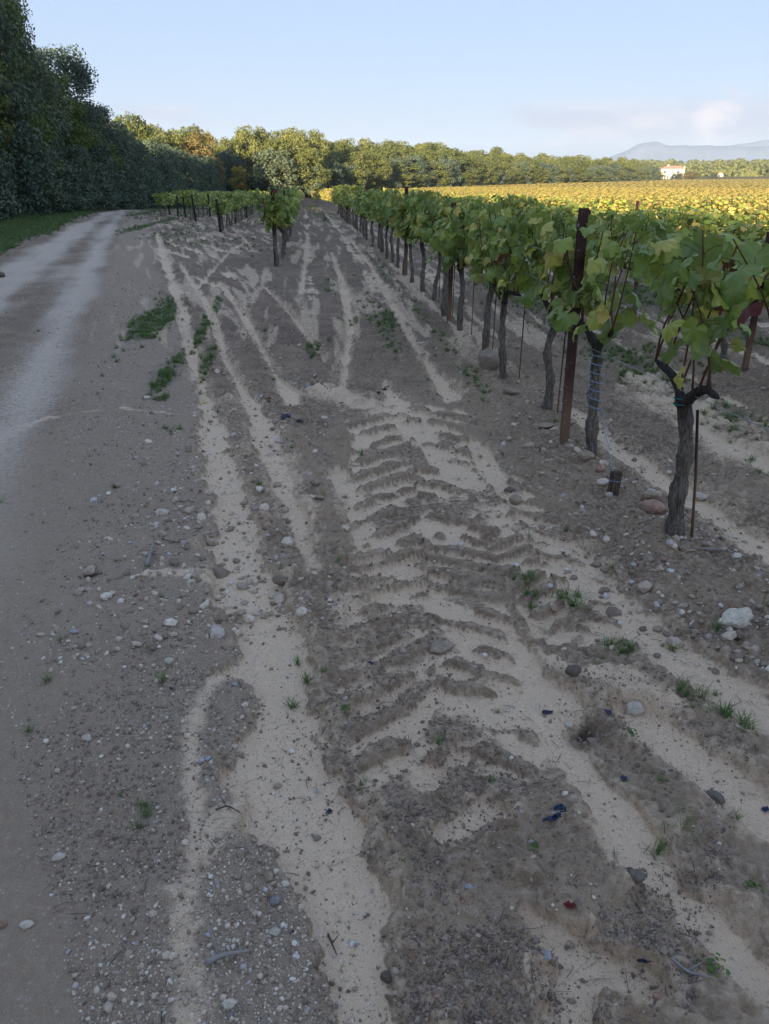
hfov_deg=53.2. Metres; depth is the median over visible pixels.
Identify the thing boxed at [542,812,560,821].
plastic scrap
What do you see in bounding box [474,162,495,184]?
oak tree
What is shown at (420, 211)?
grapevine
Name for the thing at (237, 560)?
stone
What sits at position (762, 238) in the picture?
grapevine
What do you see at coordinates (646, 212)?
grapevine
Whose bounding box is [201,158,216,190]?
hedge shrub
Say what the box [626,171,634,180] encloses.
holm oak
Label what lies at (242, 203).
grapevine
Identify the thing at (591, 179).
oak tree
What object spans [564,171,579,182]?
oak tree
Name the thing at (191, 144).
oak tree
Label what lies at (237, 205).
grapevine
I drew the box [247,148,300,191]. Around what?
holm oak
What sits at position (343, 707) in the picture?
weed
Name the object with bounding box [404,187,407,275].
vineyard post
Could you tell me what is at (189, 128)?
oak tree
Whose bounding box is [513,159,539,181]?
oak tree
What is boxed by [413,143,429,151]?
pine tree
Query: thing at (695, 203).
grapevine
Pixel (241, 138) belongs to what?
tree
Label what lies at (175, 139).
oak tree
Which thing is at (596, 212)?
grapevine
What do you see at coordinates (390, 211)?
grapevine
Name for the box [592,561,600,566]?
stone
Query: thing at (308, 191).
holm oak
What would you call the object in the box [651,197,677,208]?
grapevine
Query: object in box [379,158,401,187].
holm oak
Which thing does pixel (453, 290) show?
steel rod
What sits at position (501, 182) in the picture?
holm oak
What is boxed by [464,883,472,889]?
stone
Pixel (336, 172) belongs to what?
holm oak
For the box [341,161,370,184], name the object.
oak tree
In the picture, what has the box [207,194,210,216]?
vineyard post
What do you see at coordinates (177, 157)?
hedge shrub
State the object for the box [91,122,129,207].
hedge shrub
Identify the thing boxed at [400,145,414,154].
pine tree
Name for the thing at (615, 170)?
holm oak
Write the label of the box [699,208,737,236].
grapevine
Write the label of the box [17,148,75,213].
hedge shrub
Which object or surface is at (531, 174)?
oak tree
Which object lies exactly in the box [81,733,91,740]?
stone
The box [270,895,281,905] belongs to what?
stone
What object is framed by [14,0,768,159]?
sky
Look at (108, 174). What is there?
hedge shrub
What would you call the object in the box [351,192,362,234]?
grapevine
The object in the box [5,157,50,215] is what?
hedge shrub
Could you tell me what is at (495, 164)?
oak tree
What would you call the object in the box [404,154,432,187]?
holm oak
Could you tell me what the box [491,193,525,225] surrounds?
grapevine
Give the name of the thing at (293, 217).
grapevine
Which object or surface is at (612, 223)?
grapevine
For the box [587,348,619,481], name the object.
blue twine
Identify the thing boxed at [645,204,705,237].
grapevine
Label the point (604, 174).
holm oak
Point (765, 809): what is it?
plastic scrap
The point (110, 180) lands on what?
hedge shrub
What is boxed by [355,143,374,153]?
oak tree
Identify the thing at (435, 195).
grapevine
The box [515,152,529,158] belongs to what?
pine tree
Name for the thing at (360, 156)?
oak tree
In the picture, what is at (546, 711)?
plastic scrap
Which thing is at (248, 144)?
oak tree
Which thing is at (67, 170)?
hedge shrub
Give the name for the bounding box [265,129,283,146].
pine tree
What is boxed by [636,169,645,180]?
oak tree
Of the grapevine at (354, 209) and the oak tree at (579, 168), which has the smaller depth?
the grapevine at (354, 209)
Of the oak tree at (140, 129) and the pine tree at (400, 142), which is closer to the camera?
the oak tree at (140, 129)
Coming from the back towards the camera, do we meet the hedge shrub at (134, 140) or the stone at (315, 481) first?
the hedge shrub at (134, 140)
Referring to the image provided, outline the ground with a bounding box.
[0,176,768,1023]
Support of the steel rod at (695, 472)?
on the ground
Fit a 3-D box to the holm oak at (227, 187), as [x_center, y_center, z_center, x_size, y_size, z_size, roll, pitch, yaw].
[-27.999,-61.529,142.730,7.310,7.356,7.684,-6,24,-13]
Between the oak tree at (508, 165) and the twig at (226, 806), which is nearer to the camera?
the twig at (226, 806)
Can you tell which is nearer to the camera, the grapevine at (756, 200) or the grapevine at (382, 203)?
the grapevine at (382, 203)
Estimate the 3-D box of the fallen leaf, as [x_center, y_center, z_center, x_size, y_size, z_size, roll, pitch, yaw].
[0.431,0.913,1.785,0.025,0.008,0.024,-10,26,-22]
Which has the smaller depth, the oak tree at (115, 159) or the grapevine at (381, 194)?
the grapevine at (381, 194)
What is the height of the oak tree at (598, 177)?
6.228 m
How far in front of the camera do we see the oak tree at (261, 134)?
144.13 m
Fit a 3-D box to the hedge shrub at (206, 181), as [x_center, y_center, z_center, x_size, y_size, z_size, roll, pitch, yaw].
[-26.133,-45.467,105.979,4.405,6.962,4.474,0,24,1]
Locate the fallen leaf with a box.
[563,900,576,908]
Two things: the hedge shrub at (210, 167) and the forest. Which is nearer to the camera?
the hedge shrub at (210, 167)
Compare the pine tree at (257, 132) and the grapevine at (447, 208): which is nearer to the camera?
the grapevine at (447, 208)
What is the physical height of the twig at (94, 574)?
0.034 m
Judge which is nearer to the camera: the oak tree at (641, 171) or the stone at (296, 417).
the stone at (296, 417)
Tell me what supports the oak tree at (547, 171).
on the ground
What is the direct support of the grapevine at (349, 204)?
on the ground
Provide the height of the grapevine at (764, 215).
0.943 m
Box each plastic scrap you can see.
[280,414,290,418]
[542,710,552,713]
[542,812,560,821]
[553,804,566,811]
[620,775,626,780]
[636,959,650,962]
[761,806,768,811]
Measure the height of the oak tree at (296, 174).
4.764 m
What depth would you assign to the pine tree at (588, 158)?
349.01 m
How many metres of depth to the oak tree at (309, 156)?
138.40 m
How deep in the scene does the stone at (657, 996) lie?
1.59 m
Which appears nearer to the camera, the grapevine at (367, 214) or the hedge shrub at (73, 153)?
the grapevine at (367, 214)
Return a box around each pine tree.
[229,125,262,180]
[253,126,269,147]
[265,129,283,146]
[278,126,312,149]
[280,148,302,168]
[288,135,317,159]
[291,129,309,143]
[304,129,329,161]
[311,141,338,164]
[316,146,336,164]
[333,138,356,154]
[357,138,375,149]
[371,142,382,149]
[391,147,416,164]
[394,140,411,153]
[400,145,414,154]
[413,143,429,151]
[424,141,439,153]
[425,150,443,164]
[432,142,448,153]
[469,152,483,161]
[480,156,495,163]
[495,153,514,166]
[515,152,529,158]
[542,157,559,165]
[582,155,592,163]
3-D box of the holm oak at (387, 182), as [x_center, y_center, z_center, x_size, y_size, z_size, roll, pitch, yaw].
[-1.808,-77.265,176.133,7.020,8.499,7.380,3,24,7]
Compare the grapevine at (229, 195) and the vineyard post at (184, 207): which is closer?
the grapevine at (229, 195)
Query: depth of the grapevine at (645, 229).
8.75 m
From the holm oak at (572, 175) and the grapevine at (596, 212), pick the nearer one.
the grapevine at (596, 212)
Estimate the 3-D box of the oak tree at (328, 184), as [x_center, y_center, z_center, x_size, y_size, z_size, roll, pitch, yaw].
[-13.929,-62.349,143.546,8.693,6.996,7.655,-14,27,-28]
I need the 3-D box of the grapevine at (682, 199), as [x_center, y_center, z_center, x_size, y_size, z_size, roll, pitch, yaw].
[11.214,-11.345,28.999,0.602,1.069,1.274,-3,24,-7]
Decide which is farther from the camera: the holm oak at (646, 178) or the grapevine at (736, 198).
the holm oak at (646, 178)
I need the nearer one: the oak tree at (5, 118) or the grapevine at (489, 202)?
the grapevine at (489, 202)
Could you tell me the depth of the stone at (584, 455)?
4.42 m
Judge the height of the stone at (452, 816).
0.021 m
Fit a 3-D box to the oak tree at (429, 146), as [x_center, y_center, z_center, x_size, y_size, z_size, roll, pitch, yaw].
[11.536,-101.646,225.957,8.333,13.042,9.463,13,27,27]
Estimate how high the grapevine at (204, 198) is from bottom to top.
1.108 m
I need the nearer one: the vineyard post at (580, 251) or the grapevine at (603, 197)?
the vineyard post at (580, 251)
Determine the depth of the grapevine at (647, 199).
26.95 m
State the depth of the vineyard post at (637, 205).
13.46 m
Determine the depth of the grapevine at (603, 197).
30.83 m
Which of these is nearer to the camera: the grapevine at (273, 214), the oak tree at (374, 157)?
the grapevine at (273, 214)
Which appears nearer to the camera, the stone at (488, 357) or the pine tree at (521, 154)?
the stone at (488, 357)
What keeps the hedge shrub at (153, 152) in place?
on the ground
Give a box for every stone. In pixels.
[0,921,6,928]
[18,920,33,929]
[51,852,65,861]
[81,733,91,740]
[154,508,168,514]
[164,657,174,664]
[204,755,211,760]
[211,366,221,370]
[220,998,237,1009]
[226,1012,233,1018]
[233,558,240,563]
[237,904,246,912]
[263,872,272,882]
[268,927,280,936]
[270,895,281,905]
[291,415,299,420]
[310,478,320,485]
[315,495,323,499]
[380,970,391,983]
[429,640,453,654]
[448,813,455,819]
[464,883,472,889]
[478,347,499,369]
[491,952,497,959]
[503,387,520,393]
[503,486,514,492]
[509,494,521,504]
[533,422,553,428]
[541,950,551,959]
[564,722,572,728]
[565,664,581,676]
[570,418,576,424]
[577,450,594,460]
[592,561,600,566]
[595,465,605,471]
[597,447,602,456]
[597,478,607,485]
[600,567,607,571]
[604,492,612,496]
[625,701,644,715]
[627,869,644,882]
[638,499,665,513]
[642,490,659,498]
[652,991,667,1000]
[696,492,708,500]
[706,789,725,805]
[718,607,752,629]
[728,534,736,538]
[753,659,759,664]
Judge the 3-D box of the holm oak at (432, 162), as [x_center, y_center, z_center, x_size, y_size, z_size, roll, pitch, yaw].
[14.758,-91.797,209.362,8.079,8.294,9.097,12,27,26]
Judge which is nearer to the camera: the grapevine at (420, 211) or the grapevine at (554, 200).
the grapevine at (420, 211)
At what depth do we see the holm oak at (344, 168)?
154.67 m
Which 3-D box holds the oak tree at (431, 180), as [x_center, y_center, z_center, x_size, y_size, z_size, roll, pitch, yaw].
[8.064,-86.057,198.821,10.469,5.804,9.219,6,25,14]
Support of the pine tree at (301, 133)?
on the ground
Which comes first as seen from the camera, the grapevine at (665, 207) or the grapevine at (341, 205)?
the grapevine at (665, 207)
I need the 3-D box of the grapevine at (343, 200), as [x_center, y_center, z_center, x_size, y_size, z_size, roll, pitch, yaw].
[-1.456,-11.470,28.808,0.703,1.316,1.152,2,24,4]
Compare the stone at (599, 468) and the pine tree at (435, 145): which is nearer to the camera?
the stone at (599, 468)
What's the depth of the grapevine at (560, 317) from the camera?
4.25 m
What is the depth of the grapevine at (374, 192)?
15.09 m
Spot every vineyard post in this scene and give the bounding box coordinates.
[176,196,178,215]
[182,197,185,217]
[191,195,196,221]
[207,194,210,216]
[215,199,221,232]
[270,188,276,265]
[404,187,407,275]
[446,203,455,321]
[559,208,588,444]
[628,200,639,267]
[741,232,768,371]
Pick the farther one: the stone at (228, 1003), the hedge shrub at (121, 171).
the hedge shrub at (121, 171)
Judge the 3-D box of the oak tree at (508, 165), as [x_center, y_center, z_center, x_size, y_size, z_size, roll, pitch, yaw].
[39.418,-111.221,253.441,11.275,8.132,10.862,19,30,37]
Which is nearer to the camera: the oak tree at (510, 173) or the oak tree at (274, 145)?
the oak tree at (274, 145)
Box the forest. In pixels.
[592,158,768,176]
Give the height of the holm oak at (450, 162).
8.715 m
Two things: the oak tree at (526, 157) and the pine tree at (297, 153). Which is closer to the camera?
the pine tree at (297, 153)
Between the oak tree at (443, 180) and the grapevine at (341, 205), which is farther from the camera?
the oak tree at (443, 180)
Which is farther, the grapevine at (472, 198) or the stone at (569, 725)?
the grapevine at (472, 198)
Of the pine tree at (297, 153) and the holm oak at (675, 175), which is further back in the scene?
the holm oak at (675, 175)
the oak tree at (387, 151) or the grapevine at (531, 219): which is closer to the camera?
the grapevine at (531, 219)
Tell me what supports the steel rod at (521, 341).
on the ground
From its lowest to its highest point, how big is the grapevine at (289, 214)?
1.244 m
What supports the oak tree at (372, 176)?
on the ground
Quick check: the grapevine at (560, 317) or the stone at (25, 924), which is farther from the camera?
the grapevine at (560, 317)
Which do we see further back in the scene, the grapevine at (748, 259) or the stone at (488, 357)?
the stone at (488, 357)
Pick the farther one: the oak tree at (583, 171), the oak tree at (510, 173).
the oak tree at (583, 171)
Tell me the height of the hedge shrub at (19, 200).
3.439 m
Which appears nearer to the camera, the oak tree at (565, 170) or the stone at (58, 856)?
the stone at (58, 856)
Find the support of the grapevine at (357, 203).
on the ground
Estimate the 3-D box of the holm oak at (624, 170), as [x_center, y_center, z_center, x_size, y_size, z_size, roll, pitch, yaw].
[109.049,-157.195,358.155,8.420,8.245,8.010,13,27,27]
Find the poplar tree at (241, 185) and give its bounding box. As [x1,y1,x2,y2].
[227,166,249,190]
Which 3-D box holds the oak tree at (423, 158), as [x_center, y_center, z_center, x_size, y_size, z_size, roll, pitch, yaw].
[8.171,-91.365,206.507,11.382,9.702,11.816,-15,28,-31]
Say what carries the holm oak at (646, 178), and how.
on the ground
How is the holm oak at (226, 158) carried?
on the ground
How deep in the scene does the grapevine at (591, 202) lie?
21.18 m
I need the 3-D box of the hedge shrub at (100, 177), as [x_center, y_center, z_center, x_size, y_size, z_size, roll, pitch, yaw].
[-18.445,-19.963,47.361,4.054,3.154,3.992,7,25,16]
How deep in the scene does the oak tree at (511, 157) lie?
269.14 m
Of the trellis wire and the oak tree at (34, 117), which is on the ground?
the oak tree at (34, 117)
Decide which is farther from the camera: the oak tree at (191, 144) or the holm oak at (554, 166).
the holm oak at (554, 166)
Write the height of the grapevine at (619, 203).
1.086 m
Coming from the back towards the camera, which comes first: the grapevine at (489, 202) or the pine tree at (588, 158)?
the pine tree at (588, 158)
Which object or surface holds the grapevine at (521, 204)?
on the ground
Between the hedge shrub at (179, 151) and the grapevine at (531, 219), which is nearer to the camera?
the grapevine at (531, 219)
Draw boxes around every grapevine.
[157,192,171,215]
[182,189,198,217]
[196,193,203,216]
[199,193,207,216]
[208,197,231,229]
[211,197,233,230]
[213,192,235,227]
[216,191,237,226]
[229,191,241,224]
[231,192,242,223]
[232,190,245,221]
[235,193,245,222]
[236,189,246,219]
[241,190,249,219]
[243,186,301,266]
[244,195,251,217]
[247,192,252,217]
[270,194,297,254]
[270,196,295,257]
[285,201,298,241]
[288,196,300,236]
[335,191,345,221]
[336,188,346,222]
[338,184,352,223]
[341,185,351,224]
[342,186,360,228]
[344,188,354,227]
[344,189,353,225]
[345,190,361,232]
[346,185,364,231]
[349,192,364,237]
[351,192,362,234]
[354,188,371,239]
[359,197,379,248]
[360,188,377,235]
[360,191,374,246]
[364,189,383,252]
[372,186,399,258]
[374,188,402,262]
[380,193,423,267]
[385,191,433,282]
[385,192,408,274]
[402,188,418,195]
[403,189,450,291]
[413,197,456,300]
[418,202,476,316]
[421,199,494,330]
[422,190,442,198]
[431,193,454,207]
[450,196,467,206]
[453,202,552,348]
[456,195,483,207]
[459,200,494,236]
[465,209,555,378]
[483,196,495,205]
[483,199,509,222]
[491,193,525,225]
[498,194,542,216]
[511,209,647,409]
[520,200,569,263]
[536,207,574,283]
[537,194,548,199]
[540,198,556,207]
[540,210,672,457]
[546,197,568,209]
[551,210,605,249]
[556,202,586,215]
[560,198,579,204]
[571,210,630,302]
[573,195,590,202]
[576,200,598,214]
[576,207,604,214]
[593,198,613,216]
[594,211,616,230]
[599,195,621,199]
[606,211,649,219]
[606,216,675,321]
[607,195,630,199]
[607,199,635,215]
[610,205,644,215]
[625,199,645,207]
[627,198,644,206]
[629,208,678,236]
[633,199,664,218]
[633,228,768,535]
[639,196,662,208]
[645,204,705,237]
[647,229,730,324]
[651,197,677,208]
[651,201,682,217]
[656,204,686,210]
[660,206,684,227]
[663,200,690,204]
[669,206,710,230]
[673,196,691,202]
[673,211,725,238]
[677,200,711,211]
[693,194,708,198]
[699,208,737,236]
[704,248,766,358]
[705,199,734,230]
[706,238,768,329]
[714,220,768,266]
[721,202,767,222]
[723,196,753,208]
[723,214,759,241]
[726,202,749,214]
[740,198,763,214]
[741,202,767,217]
[747,238,768,307]
[748,209,768,225]
[750,219,768,245]
[752,224,768,245]
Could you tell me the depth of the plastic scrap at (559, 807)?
2.08 m
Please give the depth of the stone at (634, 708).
2.49 m
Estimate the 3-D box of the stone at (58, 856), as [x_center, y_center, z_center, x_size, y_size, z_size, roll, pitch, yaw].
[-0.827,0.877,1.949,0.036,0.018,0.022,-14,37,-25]
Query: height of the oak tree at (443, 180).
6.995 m
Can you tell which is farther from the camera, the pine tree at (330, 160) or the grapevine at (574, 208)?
the pine tree at (330, 160)
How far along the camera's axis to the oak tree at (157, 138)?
119.73 m
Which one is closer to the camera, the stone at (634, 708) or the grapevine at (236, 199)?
the stone at (634, 708)
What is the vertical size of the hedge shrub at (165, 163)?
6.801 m
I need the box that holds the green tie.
[672,397,694,406]
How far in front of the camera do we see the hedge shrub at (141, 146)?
67.64 m
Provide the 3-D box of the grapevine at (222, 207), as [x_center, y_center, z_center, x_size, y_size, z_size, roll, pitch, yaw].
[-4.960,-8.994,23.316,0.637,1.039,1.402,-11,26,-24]
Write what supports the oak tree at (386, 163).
on the ground
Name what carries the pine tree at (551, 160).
on the ground
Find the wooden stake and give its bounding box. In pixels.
[607,470,622,495]
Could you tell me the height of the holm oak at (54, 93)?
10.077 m
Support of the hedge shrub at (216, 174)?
on the ground
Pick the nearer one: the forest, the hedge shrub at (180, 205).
the hedge shrub at (180, 205)
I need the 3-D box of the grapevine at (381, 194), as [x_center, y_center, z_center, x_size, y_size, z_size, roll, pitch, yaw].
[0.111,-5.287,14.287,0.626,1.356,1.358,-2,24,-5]
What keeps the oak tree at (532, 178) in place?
on the ground
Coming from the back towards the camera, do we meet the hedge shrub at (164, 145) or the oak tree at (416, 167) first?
the oak tree at (416, 167)
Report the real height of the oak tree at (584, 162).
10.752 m
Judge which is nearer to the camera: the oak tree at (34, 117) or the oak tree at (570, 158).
the oak tree at (34, 117)
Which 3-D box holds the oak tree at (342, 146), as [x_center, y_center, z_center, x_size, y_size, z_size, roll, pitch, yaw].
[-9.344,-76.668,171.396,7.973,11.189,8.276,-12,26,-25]
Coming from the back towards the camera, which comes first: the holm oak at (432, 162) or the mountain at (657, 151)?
the mountain at (657, 151)
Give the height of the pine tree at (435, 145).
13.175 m
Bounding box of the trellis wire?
[387,225,768,430]
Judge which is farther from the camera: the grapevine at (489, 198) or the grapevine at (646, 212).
the grapevine at (489, 198)
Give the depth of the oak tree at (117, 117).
104.28 m
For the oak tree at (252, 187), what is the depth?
139.91 m
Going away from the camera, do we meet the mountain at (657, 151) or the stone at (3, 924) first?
the stone at (3, 924)
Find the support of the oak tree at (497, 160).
on the ground
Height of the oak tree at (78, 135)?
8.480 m
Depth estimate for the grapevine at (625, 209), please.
18.51 m
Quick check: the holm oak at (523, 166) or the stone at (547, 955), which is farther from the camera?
the holm oak at (523, 166)
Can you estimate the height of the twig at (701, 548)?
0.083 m
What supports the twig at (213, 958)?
on the ground
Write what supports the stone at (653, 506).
on the ground
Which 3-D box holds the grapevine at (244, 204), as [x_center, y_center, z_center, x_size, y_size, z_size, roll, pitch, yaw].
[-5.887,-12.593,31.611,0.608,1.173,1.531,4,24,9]
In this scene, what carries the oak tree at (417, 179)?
on the ground
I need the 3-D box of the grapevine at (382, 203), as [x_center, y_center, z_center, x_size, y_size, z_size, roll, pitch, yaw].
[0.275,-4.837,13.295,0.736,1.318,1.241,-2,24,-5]
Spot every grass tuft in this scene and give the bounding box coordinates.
[558,587,597,610]
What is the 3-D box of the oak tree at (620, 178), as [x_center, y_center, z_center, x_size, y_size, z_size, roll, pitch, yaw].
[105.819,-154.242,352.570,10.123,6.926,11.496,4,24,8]
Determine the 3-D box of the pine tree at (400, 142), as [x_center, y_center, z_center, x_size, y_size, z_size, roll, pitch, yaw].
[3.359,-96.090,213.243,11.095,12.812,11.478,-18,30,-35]
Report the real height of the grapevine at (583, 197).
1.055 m
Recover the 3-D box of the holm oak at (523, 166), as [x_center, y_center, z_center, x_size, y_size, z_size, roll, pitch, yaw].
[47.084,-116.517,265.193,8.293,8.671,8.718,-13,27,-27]
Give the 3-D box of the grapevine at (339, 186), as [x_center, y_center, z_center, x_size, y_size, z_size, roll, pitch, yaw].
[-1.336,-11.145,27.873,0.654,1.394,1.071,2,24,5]
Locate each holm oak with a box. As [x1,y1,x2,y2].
[0,0,60,210]
[0,0,70,198]
[0,68,24,220]
[15,29,75,163]
[29,43,117,206]
[55,101,139,208]
[215,150,249,191]
[224,159,251,191]
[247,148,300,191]
[294,164,325,197]
[322,161,344,187]
[331,165,354,185]
[337,163,367,187]
[367,156,391,190]
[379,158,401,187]
[387,157,412,187]
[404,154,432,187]
[425,170,442,187]
[429,158,450,186]
[430,162,455,186]
[437,157,457,186]
[440,159,462,185]
[454,172,467,186]
[463,163,483,185]
[480,163,497,185]
[487,170,506,184]
[512,161,531,183]
[539,162,553,182]
[545,164,561,182]
[557,167,575,182]
[585,167,597,180]
[590,166,607,181]
[598,165,612,181]
[605,163,620,181]
[618,165,627,180]
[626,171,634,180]
[635,168,648,180]
[648,167,657,179]
[671,173,682,178]
[708,172,718,178]
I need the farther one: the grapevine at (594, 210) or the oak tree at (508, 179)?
the oak tree at (508, 179)
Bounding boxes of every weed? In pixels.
[339,704,350,710]
[526,838,541,851]
[621,727,636,736]
[695,953,730,977]
[742,877,765,891]
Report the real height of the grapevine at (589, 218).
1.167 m
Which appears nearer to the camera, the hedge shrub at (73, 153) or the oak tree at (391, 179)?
the hedge shrub at (73, 153)
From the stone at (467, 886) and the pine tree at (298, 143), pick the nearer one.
the stone at (467, 886)
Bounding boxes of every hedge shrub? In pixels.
[0,144,19,217]
[0,146,31,215]
[0,178,10,220]
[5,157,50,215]
[6,140,68,214]
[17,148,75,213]
[47,163,91,211]
[54,143,106,211]
[54,156,100,209]
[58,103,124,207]
[70,162,120,208]
[79,152,121,206]
[80,162,119,210]
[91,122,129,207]
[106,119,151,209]
[109,121,146,209]
[109,171,134,209]
[115,128,151,207]
[135,137,161,209]
[136,138,167,208]
[139,144,163,207]
[142,141,175,205]
[144,140,182,206]
[154,144,184,206]
[156,147,180,208]
[158,148,185,208]
[167,154,193,207]
[168,147,188,207]
[175,149,200,191]
[177,148,191,206]
[183,152,201,206]
[187,155,206,205]
[187,156,211,191]
[197,155,215,190]
[198,158,211,190]
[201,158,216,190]
[208,157,221,190]
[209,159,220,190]
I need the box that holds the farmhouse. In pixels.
[659,164,684,178]
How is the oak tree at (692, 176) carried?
on the ground
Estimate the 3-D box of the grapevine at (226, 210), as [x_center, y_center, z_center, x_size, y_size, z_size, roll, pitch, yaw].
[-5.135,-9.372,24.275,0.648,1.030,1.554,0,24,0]
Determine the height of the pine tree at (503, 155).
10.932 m
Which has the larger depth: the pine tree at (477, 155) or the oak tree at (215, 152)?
the pine tree at (477, 155)
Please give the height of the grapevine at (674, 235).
1.081 m
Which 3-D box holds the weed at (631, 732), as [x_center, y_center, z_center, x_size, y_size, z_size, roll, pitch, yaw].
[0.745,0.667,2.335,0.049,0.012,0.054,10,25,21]
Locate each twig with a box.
[84,566,102,576]
[144,540,161,566]
[204,923,248,965]
[215,800,239,812]
[327,933,339,954]
[671,957,710,977]
[699,547,748,557]
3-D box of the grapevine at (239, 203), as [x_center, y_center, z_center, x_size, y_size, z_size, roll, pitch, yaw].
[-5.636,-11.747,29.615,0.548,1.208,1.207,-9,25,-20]
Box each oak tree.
[0,0,64,208]
[0,51,16,162]
[41,68,100,172]
[72,112,126,171]
[110,115,134,137]
[117,111,152,142]
[141,124,171,147]
[164,127,187,151]
[173,124,210,156]
[178,128,225,183]
[201,130,217,151]
[204,146,222,163]
[213,136,236,152]
[224,144,242,161]
[229,140,261,175]
[234,166,271,190]
[240,133,279,181]
[249,171,289,191]
[253,138,294,185]
[277,171,312,188]
[288,149,332,196]
[290,149,330,183]
[292,160,331,188]
[331,140,359,164]
[331,173,348,185]
[333,151,347,180]
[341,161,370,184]
[345,151,377,188]
[352,168,376,188]
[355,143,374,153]
[361,153,387,188]
[367,148,392,172]
[368,145,399,159]
[370,153,392,188]
[379,139,400,148]
[379,166,393,186]
[382,143,396,148]
[386,151,415,169]
[390,163,418,188]
[391,171,425,187]
[401,163,429,187]
[408,152,435,170]
[411,169,434,186]
[413,148,437,173]
[424,163,452,187]
[426,143,434,150]
[437,147,469,171]
[455,156,485,184]
[457,167,481,186]
[472,150,486,155]
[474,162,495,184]
[481,162,500,184]
[485,155,503,163]
[485,160,502,183]
[489,147,509,161]
[492,171,515,183]
[493,154,509,162]
[499,161,521,184]
[499,166,516,184]
[506,154,518,161]
[511,170,525,183]
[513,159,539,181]
[515,167,530,183]
[516,161,534,183]
[520,156,536,167]
[526,159,544,183]
[530,175,538,182]
[531,167,551,183]
[537,167,552,182]
[549,165,568,182]
[556,157,572,166]
[563,155,574,161]
[563,167,579,181]
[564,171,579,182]
[570,165,589,182]
[572,164,591,181]
[575,158,589,168]
[584,176,594,181]
[587,169,605,181]
[593,159,611,171]
[608,168,626,181]
[610,167,627,181]
[622,165,637,179]
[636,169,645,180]
[684,171,698,178]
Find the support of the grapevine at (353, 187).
on the ground
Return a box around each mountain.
[608,142,768,163]
[730,140,768,146]
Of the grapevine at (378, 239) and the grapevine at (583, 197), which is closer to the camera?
the grapevine at (378, 239)
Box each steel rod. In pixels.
[452,266,454,315]
[471,279,474,334]
[492,294,496,348]
[519,306,524,377]
[556,331,565,413]
[690,410,698,537]
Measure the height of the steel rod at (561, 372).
0.950 m
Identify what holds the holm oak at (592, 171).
on the ground
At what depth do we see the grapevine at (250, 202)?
34.35 m
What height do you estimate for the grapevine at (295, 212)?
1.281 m
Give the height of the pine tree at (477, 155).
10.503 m
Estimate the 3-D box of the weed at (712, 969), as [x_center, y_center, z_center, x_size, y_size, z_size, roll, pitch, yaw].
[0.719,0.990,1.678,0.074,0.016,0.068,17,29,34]
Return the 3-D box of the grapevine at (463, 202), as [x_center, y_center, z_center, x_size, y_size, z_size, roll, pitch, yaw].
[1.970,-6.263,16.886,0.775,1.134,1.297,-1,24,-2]
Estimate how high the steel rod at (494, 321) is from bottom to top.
0.950 m
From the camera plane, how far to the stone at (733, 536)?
3.69 m
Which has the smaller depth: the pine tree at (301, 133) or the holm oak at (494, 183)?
the pine tree at (301, 133)
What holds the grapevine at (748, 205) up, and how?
on the ground
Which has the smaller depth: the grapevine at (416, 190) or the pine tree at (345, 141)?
the grapevine at (416, 190)
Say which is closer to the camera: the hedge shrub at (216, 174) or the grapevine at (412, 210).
the grapevine at (412, 210)
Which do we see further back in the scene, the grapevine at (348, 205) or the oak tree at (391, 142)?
the oak tree at (391, 142)
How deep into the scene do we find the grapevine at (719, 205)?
18.38 m
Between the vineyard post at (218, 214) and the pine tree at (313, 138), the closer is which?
the vineyard post at (218, 214)
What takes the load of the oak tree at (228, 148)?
on the ground
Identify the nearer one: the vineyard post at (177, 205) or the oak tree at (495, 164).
the vineyard post at (177, 205)
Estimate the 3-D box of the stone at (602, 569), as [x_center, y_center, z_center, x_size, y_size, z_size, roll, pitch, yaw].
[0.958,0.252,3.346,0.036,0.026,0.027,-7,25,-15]
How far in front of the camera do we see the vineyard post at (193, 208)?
30.94 m
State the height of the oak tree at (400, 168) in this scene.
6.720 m
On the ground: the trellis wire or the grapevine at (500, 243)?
the grapevine at (500, 243)
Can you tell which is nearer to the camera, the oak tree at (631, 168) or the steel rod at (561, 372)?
the steel rod at (561, 372)
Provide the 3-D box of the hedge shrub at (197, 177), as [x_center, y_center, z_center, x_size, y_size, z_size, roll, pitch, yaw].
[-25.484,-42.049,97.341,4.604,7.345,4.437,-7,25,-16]
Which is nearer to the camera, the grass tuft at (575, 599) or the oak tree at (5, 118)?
the grass tuft at (575, 599)

